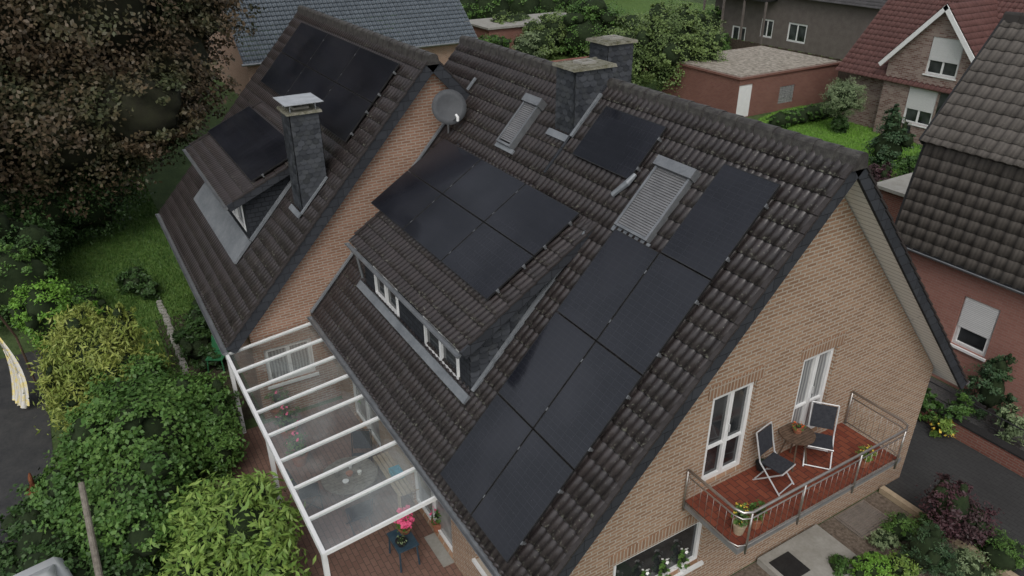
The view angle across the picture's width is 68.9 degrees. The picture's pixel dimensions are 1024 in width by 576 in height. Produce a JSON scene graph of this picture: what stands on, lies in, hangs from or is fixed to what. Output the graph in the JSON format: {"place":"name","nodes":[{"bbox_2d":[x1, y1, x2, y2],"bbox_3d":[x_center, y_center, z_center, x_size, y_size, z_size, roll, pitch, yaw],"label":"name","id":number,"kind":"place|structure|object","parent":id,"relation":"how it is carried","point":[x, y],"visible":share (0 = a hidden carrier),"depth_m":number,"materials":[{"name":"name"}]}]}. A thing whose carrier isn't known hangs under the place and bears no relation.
{"place":"outdoors","nodes":[
{"label":"outdoors","id":0,"kind":"place"},
{"bbox_2d":[0,349,53,572],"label":"driveway","id":1,"kind":"structure","parent":0,"point":[24,447],"depth_m":18.44,"materials":[{"name":"grey asphalt"}]},
{"bbox_2d":[0,315,36,408],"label":"hammock","id":2,"kind":"object","parent":1,"relation":"on","point":[19,388],"visible":0.98,"depth_m":19.23,"materials":[{"name":"fabric"}]},
{"bbox_2d":[13,557,72,575],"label":"parked car","id":3,"kind":"object","parent":1,"relation":"on","point":[54,566],"visible":0.96,"depth_m":13.65,"materials":[{"name":"paint"}]},
{"bbox_2d":[0,467,90,575],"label":"ivy mound","id":4,"kind":"object","parent":1,"relation":"on","point":[33,547],"visible":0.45,"depth_m":14.71,"materials":[{"name":"green plant"}]},
{"bbox_2d":[49,176,211,374],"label":"lawn","id":5,"kind":"structure","parent":0,"point":[142,305],"depth_m":26.86,"materials":[{"name":"green plant"}]},
{"bbox_2d":[65,283,113,323],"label":"shrub","id":6,"kind":"object","parent":5,"relation":"on","point":[87,293],"visible":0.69,"depth_m":23.57,"materials":[{"name":"green plant"}]},
{"bbox_2d":[111,266,164,299],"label":"shrub","id":7,"kind":"object","parent":5,"relation":"on","point":[135,280],"visible":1,"depth_m":24.67,"materials":[{"name":"green plant"}]},
{"bbox_2d":[155,313,260,420],"bbox_3d":[-8.842,2.154,21.325,1.600,0.001,6.600,-16,32,-27],"label":"garden bed","id":8,"kind":"object","parent":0,"point":[246,412],"visible":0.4,"depth_m":20.95,"materials":[{"name":"soil"}]},
{"bbox_2d":[156,300,188,373],"bbox_3d":[-10.351,1.384,22.703,0.268,0.100,4.867,-16,32,-27],"label":"stone edging","id":9,"kind":"object","parent":8,"relation":"on","point":[166,320],"visible":0.83,"depth_m":22.77,"materials":[{"name":"stone"}]},
{"bbox_2d":[182,299,211,341],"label":"shrub","id":10,"kind":"object","parent":8,"relation":"on","point":[195,318],"visible":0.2,"depth_m":22.47,"materials":[{"name":"green plant"}]},
{"bbox_2d":[168,323,225,369],"bbox_3d":[-8.972,1.631,21.420,1.380,0.945,2.257,-31,40,-44],"label":"fern plant","id":11,"kind":"object","parent":8,"relation":"on","point":[195,345],"visible":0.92,"depth_m":21.15,"materials":[{"name":"green plant"}]},
{"bbox_2d":[210,399,462,575],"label":"terrace","id":12,"kind":"structure","parent":0,"point":[369,555],"depth_m":16.18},
{"bbox_2d":[185,366,249,482],"bbox_3d":[-6.948,3.138,17.324,1.482,2.003,3.046,-10,29,-18],"label":"shrub","id":13,"kind":"object","parent":12,"relation":"on","point":[220,425],"visible":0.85,"depth_m":16.73,"materials":[{"name":"green plant"}]},
{"bbox_2d":[145,467,315,575],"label":"laurel shrub","id":14,"kind":"object","parent":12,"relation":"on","point":[236,527],"visible":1,"depth_m":13.45,"materials":[{"name":"green plant"}]},
{"bbox_2d":[273,405,300,439],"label":"potted plant","id":15,"kind":"object","parent":12,"relation":"on","point":[286,417],"visible":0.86,"depth_m":18.15,"materials":[{"name":"green plant"}]},
{"bbox_2d":[283,431,307,466],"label":"potted plant","id":16,"kind":"object","parent":12,"relation":"on","point":[301,459],"visible":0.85,"depth_m":17.27,"materials":[{"name":"green plant"}]},
{"bbox_2d":[225,322,436,575],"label":"glass terrace roof","id":17,"kind":"structure","parent":12,"relation":"on","point":[271,450],"depth_m":14.76,"materials":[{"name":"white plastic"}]},
{"bbox_2d":[321,456,376,516],"bbox_3d":[-3.521,4.371,16.319,1.200,0.746,1.190,-16,32,-27],"label":"round table","id":18,"kind":"object","parent":12,"relation":"on","point":[357,483],"visible":0.91,"depth_m":16.04,"materials":[{"name":"grey wood"}]},
{"bbox_2d":[345,498,372,535],"bbox_3d":[-3.183,4.649,15.505,0.478,1.021,0.641,-16,32,-27],"label":"folding chair","id":19,"kind":"object","parent":12,"relation":"on","point":[361,510],"visible":0.88,"depth_m":15.27,"materials":[{"name":"fabric"}]},
{"bbox_2d":[351,429,371,460],"bbox_3d":[-3.456,3.828,17.061,0.478,1.021,0.641,-1,28,-1],"label":"folding chair","id":20,"kind":"object","parent":12,"relation":"on","point":[361,439],"visible":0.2,"depth_m":17.14,"materials":[{"name":"fabric"}]},
{"bbox_2d":[373,451,418,507],"bbox_3d":[-2.573,4.099,16.649,0.550,0.900,1.500,-16,32,-27],"label":"garden bench","id":21,"kind":"object","parent":12,"relation":"on","point":[387,476],"visible":0.48,"depth_m":16.45,"materials":[{"name":"white wood"}]},
{"bbox_2d":[386,529,419,572],"bbox_3d":[-2.167,5.214,14.913,0.440,0.551,0.611,-16,32,-27],"label":"side table","id":22,"kind":"object","parent":12,"relation":"on","point":[411,542],"visible":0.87,"depth_m":14.74,"materials":[{"name":"blue paint"}]},
{"bbox_2d":[424,533,453,566],"bbox_3d":[-1.336,5.296,15.303,0.600,0.026,0.900,-16,32,-27],"label":"doormat","id":23,"kind":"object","parent":12,"relation":"on","point":[441,553],"depth_m":15.18,"materials":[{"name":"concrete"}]},
{"bbox_2d":[0,0,1022,575],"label":"ground","id":24,"kind":"structure","parent":0,"point":[170,176],"depth_m":33.52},
{"bbox_2d":[0,243,75,330],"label":"shrub","id":25,"kind":"object","parent":24,"relation":"on","point":[17,266],"visible":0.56,"depth_m":22.40,"materials":[{"name":"green plant"}]},
{"bbox_2d":[8,274,104,356],"bbox_3d":[-13.472,0.672,21.792,2.055,2.275,2.428,6,28,11],"label":"shrub","id":26,"kind":"object","parent":24,"relation":"on","point":[41,299],"visible":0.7,"depth_m":21.27,"materials":[{"name":"green plant"}]},
{"bbox_2d":[0,169,157,268],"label":"garden tree","id":27,"kind":"object","parent":24,"relation":"on","point":[29,233],"visible":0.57,"depth_m":26.48,"materials":[{"name":"green plant"}]},
{"bbox_2d":[78,482,102,575],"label":"wooden post","id":28,"kind":"object","parent":24,"relation":"on","point":[96,561],"visible":1,"depth_m":13.66,"materials":[{"name":"grey wood"}]},
{"bbox_2d":[16,300,189,437],"bbox_3d":[-10.340,1.813,18.942,3.752,2.968,4.680,-16,32,-27],"label":"bamboo","id":29,"kind":"object","parent":24,"relation":"on","point":[88,348],"visible":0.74,"depth_m":18.12,"materials":[{"name":"green plant"}]},
{"bbox_2d":[20,345,220,566],"bbox_3d":[-8.337,3.247,16.363,4.001,2.754,6.674,-4,28,-7],"label":"maple shrub","id":30,"kind":"object","parent":24,"relation":"on","point":[128,449],"visible":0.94,"depth_m":15.04,"materials":[{"name":"green plant"}]},
{"bbox_2d":[0,0,266,223],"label":"copper tree","id":31,"kind":"object","parent":24,"relation":"on","point":[99,89],"visible":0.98,"depth_m":25.34,"materials":[{"name":"brown plant"}]},
{"bbox_2d":[84,488,188,575],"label":"shrub","id":32,"kind":"object","parent":24,"relation":"on","point":[135,564],"visible":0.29,"depth_m":13.91,"materials":[{"name":"green plant"}]},
{"bbox_2d":[155,5,469,419],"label":"brick house","id":33,"kind":"structure","parent":24,"relation":"on","point":[262,257],"depth_m":18.30,"materials":[{"name":"brown brick"}]},
{"bbox_2d":[208,106,286,181],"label":"solar panel","id":34,"kind":"object","parent":33,"relation":"attached to","point":[250,141],"visible":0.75,"depth_m":20.71,"materials":[{"name":"black glass"}]},
{"bbox_2d":[261,52,304,95],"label":"solar panel","id":35,"kind":"object","parent":33,"relation":"attached to","point":[282,74],"visible":0.87,"depth_m":22.81,"materials":[{"name":"black glass"}]},
{"bbox_2d":[263,338,318,389],"bbox_3d":[-5.582,1.864,18.778,1.300,1.115,0.200,-16,32,-27],"label":"window","id":36,"kind":"structure","parent":33,"relation":"in","point":[299,359],"depth_m":18.82,"materials":[{"name":"white plastic"}]},
{"bbox_2d":[281,22,327,64],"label":"solar panel","id":37,"kind":"object","parent":33,"relation":"attached to","point":[304,42],"visible":0.98,"depth_m":22.78,"materials":[{"name":"black glass"}]},
{"bbox_2d":[285,66,334,106],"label":"solar panel","id":38,"kind":"object","parent":33,"relation":"attached to","point":[313,82],"visible":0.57,"depth_m":20.99,"materials":[{"name":"black glass"}]},
{"bbox_2d":[306,34,359,81],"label":"solar panel","id":39,"kind":"object","parent":33,"relation":"attached to","point":[332,57],"visible":0.97,"depth_m":20.80,"materials":[{"name":"black glass"}]},
{"bbox_2d":[319,83,371,141],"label":"solar panel","id":40,"kind":"object","parent":33,"relation":"attached to","point":[343,112],"visible":0.86,"depth_m":18.80,"materials":[{"name":"black glass"}]},
{"bbox_2d":[336,47,399,102],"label":"solar panel","id":41,"kind":"object","parent":33,"relation":"attached to","point":[367,74],"visible":1,"depth_m":18.80,"materials":[{"name":"black glass"}]},
{"bbox_2d":[207,0,477,94],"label":"brick house","id":42,"kind":"structure","parent":24,"relation":"on","point":[439,28],"depth_m":50.12,"materials":[{"name":"grey tile"}]},
{"bbox_2d":[307,35,969,575],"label":"brick house","id":43,"kind":"structure","parent":24,"relation":"on","point":[815,291],"depth_m":13.09,"materials":[{"name":"brown brick"}]},
{"bbox_2d":[353,383,380,446],"bbox_3d":[-3.520,2.622,18.009,0.120,2.150,1.900,-16,32,-27],"label":"terrace door","id":44,"kind":"structure","parent":43,"relation":"in","point":[365,412],"depth_m":18.35,"materials":[{"name":"white plastic"}]},
{"bbox_2d":[371,171,441,229],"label":"solar panel","id":45,"kind":"object","parent":43,"relation":"attached to","point":[404,200],"visible":0.98,"depth_m":16.74,"materials":[{"name":"black glass"}]},
{"bbox_2d":[414,471,452,552],"bbox_3d":[-1.607,4.095,15.205,0.120,2.150,1.900,-16,32,-27],"label":"terrace door","id":46,"kind":"structure","parent":43,"relation":"in","point":[424,493],"depth_m":15.46,"materials":[{"name":"white plastic"}]},
{"bbox_2d":[403,194,482,260],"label":"solar panel","id":47,"kind":"object","parent":43,"relation":"attached to","point":[441,227],"visible":0.97,"depth_m":15.34,"materials":[{"name":"black glass"}]},
{"bbox_2d":[408,139,480,193],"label":"solar panel","id":48,"kind":"object","parent":43,"relation":"attached to","point":[442,166],"visible":0.98,"depth_m":16.90,"materials":[{"name":"black glass"}]},
{"bbox_2d":[432,89,466,132],"bbox_3d":[-1.468,-4.007,17.560,0.719,1.278,0.507,9,29,17],"label":"satellite dish","id":49,"kind":"object","parent":43,"relation":"attached to","point":[449,106],"visible":0.98,"depth_m":17.48,"materials":[{"name":"metal"}]},
{"bbox_2d":[443,159,525,221],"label":"solar panel","id":50,"kind":"object","parent":43,"relation":"attached to","point":[482,190],"visible":0.98,"depth_m":15.50,"materials":[{"name":"black glass"}]},
{"bbox_2d":[440,394,532,514],"bbox_3d":[-0.454,2.766,12.530,1.202,1.292,1.160,-16,32,-27],"label":"solar panel","id":51,"kind":"object","parent":43,"relation":"attached to","point":[486,450],"visible":0.97,"depth_m":12.50,"materials":[{"name":"black glass"}]},
{"bbox_2d":[441,222,533,299],"bbox_3d":[-0.497,-0.536,14.002,0.993,0.640,1.847,-16,32,-27],"label":"solar panel","id":52,"kind":"object","parent":43,"relation":"attached to","point":[485,261],"visible":1,"depth_m":13.93,"materials":[{"name":"black glass"}]},
{"bbox_2d":[471,430,574,562],"bbox_3d":[0.142,3.225,11.656,1.202,1.292,1.160,-16,32,-27],"label":"solar panel","id":53,"kind":"object","parent":43,"relation":"attached to","point":[525,490],"visible":1,"depth_m":11.62,"materials":[{"name":"black glass"}]},
{"bbox_2d":[484,184,579,255],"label":"solar panel","id":54,"kind":"object","parent":43,"relation":"attached to","point":[531,220],"visible":1,"depth_m":14.09,"materials":[{"name":"black glass"}]},
{"bbox_2d":[498,312,595,427],"bbox_3d":[0.560,1.342,12.474,1.202,1.292,1.160,-16,32,-27],"label":"solar panel","id":55,"kind":"object","parent":43,"relation":"attached to","point":[545,368],"visible":0.97,"depth_m":12.44,"materials":[{"name":"black glass"}]},
{"bbox_2d":[534,342,642,469],"bbox_3d":[1.157,1.801,11.599,1.202,1.292,1.160,-16,32,-27],"label":"solar panel","id":56,"kind":"object","parent":43,"relation":"attached to","point":[590,399],"visible":1,"depth_m":11.56,"materials":[{"name":"black glass"}]},
{"bbox_2d":[557,229,658,339],"bbox_3d":[1.575,-0.083,12.417,1.202,1.292,1.160,-16,32,-27],"label":"solar panel","id":57,"kind":"object","parent":43,"relation":"attached to","point":[612,275],"visible":0.97,"depth_m":12.38,"materials":[{"name":"black glass"}]},
{"bbox_2d":[572,106,666,178],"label":"solar panel","id":58,"kind":"object","parent":43,"relation":"attached to","point":[618,142],"visible":1,"depth_m":13.69,"materials":[{"name":"black glass"}]},
{"bbox_2d":[597,253,711,375],"bbox_3d":[2.172,0.377,11.543,1.202,1.292,1.160,-16,32,-27],"label":"solar panel","id":59,"kind":"object","parent":43,"relation":"attached to","point":[652,313],"visible":1,"depth_m":11.50,"materials":[{"name":"black glass"}]},
{"bbox_2d":[613,522,703,575],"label":"window","id":60,"kind":"structure","parent":43,"relation":"in","point":[650,558],"depth_m":13.22,"materials":[{"name":"white plastic"}]},
{"bbox_2d":[661,163,780,279],"bbox_3d":[3.186,-1.047,11.487,1.202,1.292,1.160,-16,32,-27],"label":"solar panel","id":61,"kind":"object","parent":43,"relation":"attached to","point":[720,219],"visible":1,"depth_m":11.45,"materials":[{"name":"black glass"}]},
{"bbox_2d":[701,382,753,480],"bbox_3d":[3.595,2.424,12.584,1.010,1.860,0.120,-16,32,-27],"label":"balcony door","id":62,"kind":"structure","parent":43,"relation":"in","point":[730,410],"depth_m":12.61,"materials":[{"name":"white plastic"}]},
{"bbox_2d":[752,421,795,495],"bbox_3d":[4.528,2.938,12.822,0.478,1.021,0.641,-22,35,-35],"label":"folding chair","id":63,"kind":"object","parent":43,"relation":"on","point":[776,462],"visible":0.95,"depth_m":12.81,"materials":[{"name":"fabric"}]},
{"bbox_2d":[778,422,815,471],"bbox_3d":[5.046,2.858,13.340,0.620,0.664,0.610,-16,32,-27],"label":"round table","id":64,"kind":"object","parent":43,"relation":"on","point":[806,436],"visible":0.92,"depth_m":13.16,"materials":[{"name":"brown wood"}]},
{"bbox_2d":[791,348,833,428],"bbox_3d":[5.379,1.915,13.534,0.900,1.860,0.120,-16,32,-27],"label":"balcony door","id":65,"kind":"structure","parent":43,"relation":"in","point":[815,370],"depth_m":13.48,"materials":[{"name":"white plastic"}]},
{"bbox_2d":[802,401,839,469],"bbox_3d":[5.537,2.654,13.354,0.478,1.021,0.641,9,29,17],"label":"folding chair","id":66,"kind":"object","parent":43,"relation":"on","point":[823,416],"visible":0.81,"depth_m":13.40,"materials":[{"name":"fabric"}]},
{"bbox_2d":[583,0,730,96],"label":"garden tree","id":67,"kind":"object","parent":24,"relation":"on","point":[665,44],"visible":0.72,"depth_m":46.80,"materials":[{"name":"green plant"}]},
{"bbox_2d":[727,38,849,83],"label":"hedge","id":68,"kind":"object","parent":24,"relation":"on","point":[739,44],"visible":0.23,"depth_m":55.91,"materials":[{"name":"green plant"}]},
{"bbox_2d":[703,0,887,59],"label":"house","id":69,"kind":"structure","parent":24,"relation":"on","point":[836,29],"depth_m":62.24,"materials":[{"name":"grey paint"}]},
{"bbox_2d":[835,0,1023,144],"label":"brick house","id":70,"kind":"structure","parent":24,"relation":"on","point":[913,59],"depth_m":39.18,"materials":[{"name":"red brick"}]},
{"bbox_2d":[902,87,937,128],"bbox_3d":[21.397,-9.470,39.140,0.200,1.910,1.698,-16,32,-27],"label":"window","id":71,"kind":"structure","parent":70,"relation":"in","point":[920,104],"depth_m":39.13,"materials":[{"name":"white plastic"}]},
{"bbox_2d":[922,36,963,80],"bbox_3d":[21.716,-11.532,37.437,0.200,1.905,1.763,-16,32,-27],"label":"window","id":72,"kind":"structure","parent":70,"relation":"in","point":[945,55],"depth_m":37.44,"materials":[{"name":"white plastic"}]},
{"bbox_2d":[879,485,1018,575],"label":"wooden edging","id":73,"kind":"object","parent":24,"relation":"on","point":[900,501],"visible":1,"depth_m":16.02,"materials":[{"name":"brown wood"}]},
{"bbox_2d":[915,472,1004,547],"bbox_3d":[9.081,4.565,15.233,1.663,1.327,1.491,18,33,30],"label":"purple shrub","id":74,"kind":"object","parent":24,"relation":"on","point":[958,513],"visible":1,"depth_m":14.97,"materials":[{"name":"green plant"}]},
{"bbox_2d":[920,404,1023,477],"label":"wall","id":75,"kind":"structure","parent":24,"relation":"on","point":[1009,456],"depth_m":17.63,"materials":[{"name":"red brick"}]},
{"bbox_2d":[975,532,1023,575],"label":"perennial","id":76,"kind":"object","parent":24,"relation":"on","point":[1003,555],"visible":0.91,"depth_m":14.53,"materials":[{"name":"green plant"}]},
{"bbox_2d":[251,0,840,91],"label":"back garden lawn","id":77,"kind":"structure","parent":0,"point":[643,6],"depth_m":87.04,"materials":[{"name":"green plant"}]},
{"bbox_2d":[252,0,580,49],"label":"hedge","id":78,"kind":"object","parent":77,"relation":"on","point":[477,9],"visible":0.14,"depth_m":74.18,"materials":[{"name":"green plant"}]},
{"bbox_2d":[466,12,565,49],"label":"shed","id":79,"kind":"structure","parent":77,"relation":"on","point":[486,26],"depth_m":62.09,"materials":[{"name":"red brick"}]},
{"bbox_2d":[511,29,550,58],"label":"garden shrub","id":80,"kind":"object","parent":77,"relation":"on","point":[526,43],"visible":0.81,"depth_m":58.89,"materials":[{"name":"green plant"}]},
{"bbox_2d":[522,6,574,58],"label":"garden shrub","id":81,"kind":"object","parent":77,"relation":"on","point":[554,26],"visible":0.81,"depth_m":59.96,"materials":[{"name":"green plant"}]},
{"bbox_2d":[559,0,632,57],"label":"garden shrub","id":82,"kind":"object","parent":77,"relation":"on","point":[589,18],"visible":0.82,"depth_m":58.63,"materials":[{"name":"green plant"}]},
{"bbox_2d":[662,46,840,116],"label":"garage","id":83,"kind":"structure","parent":0,"point":[750,81],"depth_m":45.86,"materials":[{"name":"red brick"}]},
{"bbox_2d":[758,105,922,177],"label":"back lawn","id":84,"kind":"structure","parent":0,"point":[822,127],"depth_m":41.34,"materials":[{"name":"green plant"}]},
{"bbox_2d":[766,103,837,128],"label":"hedge","id":85,"kind":"object","parent":84,"relation":"on","point":[789,118],"visible":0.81,"depth_m":42.66,"materials":[{"name":"green plant"}]},
{"bbox_2d":[819,75,868,117],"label":"shrub","id":86,"kind":"object","parent":84,"relation":"on","point":[843,96],"visible":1,"depth_m":40.50,"materials":[{"name":"green plant"}]},
{"bbox_2d":[863,104,919,168],"bbox_3d":[18.091,-7.203,35.514,2.428,3.136,2.552,-16,32,-27],"label":"garden shrub","id":87,"kind":"object","parent":84,"relation":"on","point":[891,141],"visible":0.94,"depth_m":35.08,"materials":[{"name":"green plant"}]},
{"bbox_2d":[732,491,999,575],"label":"gravel bed","id":88,"kind":"object","parent":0,"point":[845,536],"visible":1,"depth_m":15.44,"materials":[{"name":"grey gravel"}]},
{"bbox_2d":[756,524,856,575],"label":"doorstep","id":89,"kind":"object","parent":88,"relation":"on","point":[812,547],"visible":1,"depth_m":14.96,"materials":[{"name":"concrete"}]},
{"bbox_2d":[769,551,809,575],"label":"doormat","id":90,"kind":"object","parent":89,"relation":"on","point":[788,563],"visible":1,"depth_m":14.64,"materials":[{"name":"black plastic"}]},
{"bbox_2d":[827,553,854,575],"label":"perennial","id":91,"kind":"object","parent":88,"relation":"on","point":[838,563],"visible":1,"depth_m":14.50,"materials":[{"name":"green plant"}]},
{"bbox_2d":[833,499,891,539],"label":"slab","id":92,"kind":"structure","parent":88,"relation":"on","point":[861,519],"depth_m":15.90,"materials":[{"name":"concrete"}]},
{"bbox_2d":[850,551,894,575],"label":"shrub","id":93,"kind":"object","parent":88,"relation":"on","point":[869,563],"visible":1,"depth_m":14.25,"materials":[{"name":"green plant"}]},
{"bbox_2d":[864,528,899,551],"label":"perennial","id":94,"kind":"object","parent":88,"relation":"on","point":[881,539],"visible":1,"depth_m":15.10,"materials":[{"name":"green plant"}]},
{"bbox_2d":[878,511,920,549],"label":"perennial","id":95,"kind":"object","parent":88,"relation":"on","point":[899,524],"visible":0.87,"depth_m":15.27,"materials":[{"name":"green plant"}]},
{"bbox_2d":[885,550,922,575],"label":"perennial","id":96,"kind":"object","parent":88,"relation":"on","point":[903,566],"visible":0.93,"depth_m":14.40,"materials":[{"name":"green plant"}]},
{"bbox_2d":[897,521,965,575],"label":"dwarf conifer","id":97,"kind":"object","parent":88,"relation":"on","point":[931,553],"visible":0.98,"depth_m":14.40,"materials":[{"name":"green plant"}]},
{"bbox_2d":[954,544,995,575],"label":"perennial","id":98,"kind":"object","parent":88,"relation":"on","point":[970,565],"visible":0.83,"depth_m":14.28,"materials":[{"name":"green plant"}]},
{"bbox_2d":[877,172,912,222],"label":"shed","id":99,"kind":"structure","parent":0,"point":[893,190],"depth_m":27.99,"materials":[{"name":"white concrete"}]},
{"bbox_2d":[885,419,1023,575],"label":"side driveway","id":100,"kind":"structure","parent":0,"point":[991,481],"depth_m":17.07,"materials":[{"name":"grey asphalt"}]},
{"bbox_2d":[929,416,955,437],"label":"garden shrub","id":101,"kind":"object","parent":100,"relation":"on","point":[941,425],"visible":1,"depth_m":18.12,"materials":[{"name":"green plant"}]},
{"bbox_2d":[895,11,1023,417],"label":"brick house","id":102,"kind":"structure","parent":0,"point":[959,222],"depth_m":18.83,"materials":[{"name":"red brick"}]},
{"bbox_2d":[950,296,999,361],"bbox_3d":[11.990,1.029,19.315,0.200,1.482,1.017,-16,32,-27],"label":"window","id":103,"kind":"structure","parent":102,"relation":"in","point":[977,321],"depth_m":19.32,"materials":[{"name":"white plastic"}]},
{"bbox_2d":[927,377,1023,450],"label":"neighbour gravel bed","id":104,"kind":"object","parent":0,"point":[944,395],"depth_m":19.38,"materials":[{"name":"grey gravel"}]},
{"bbox_2d":[935,392,975,431],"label":"garden shrub","id":105,"kind":"object","parent":104,"relation":"on","point":[958,409],"visible":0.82,"depth_m":18.19,"materials":[{"name":"green plant"}]},
{"bbox_2d":[956,353,1019,421],"bbox_3d":[11.965,2.444,18.559,1.292,1.962,1.550,-16,32,-27],"label":"garden shrub","id":106,"kind":"object","parent":104,"relation":"on","point":[994,376],"visible":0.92,"depth_m":18.40,"materials":[{"name":"green plant"}]},
{"bbox_2d":[994,404,1023,445],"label":"garden shrub","id":107,"kind":"object","parent":104,"relation":"on","point":[1011,431],"visible":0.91,"depth_m":17.80,"materials":[{"name":"green plant"}]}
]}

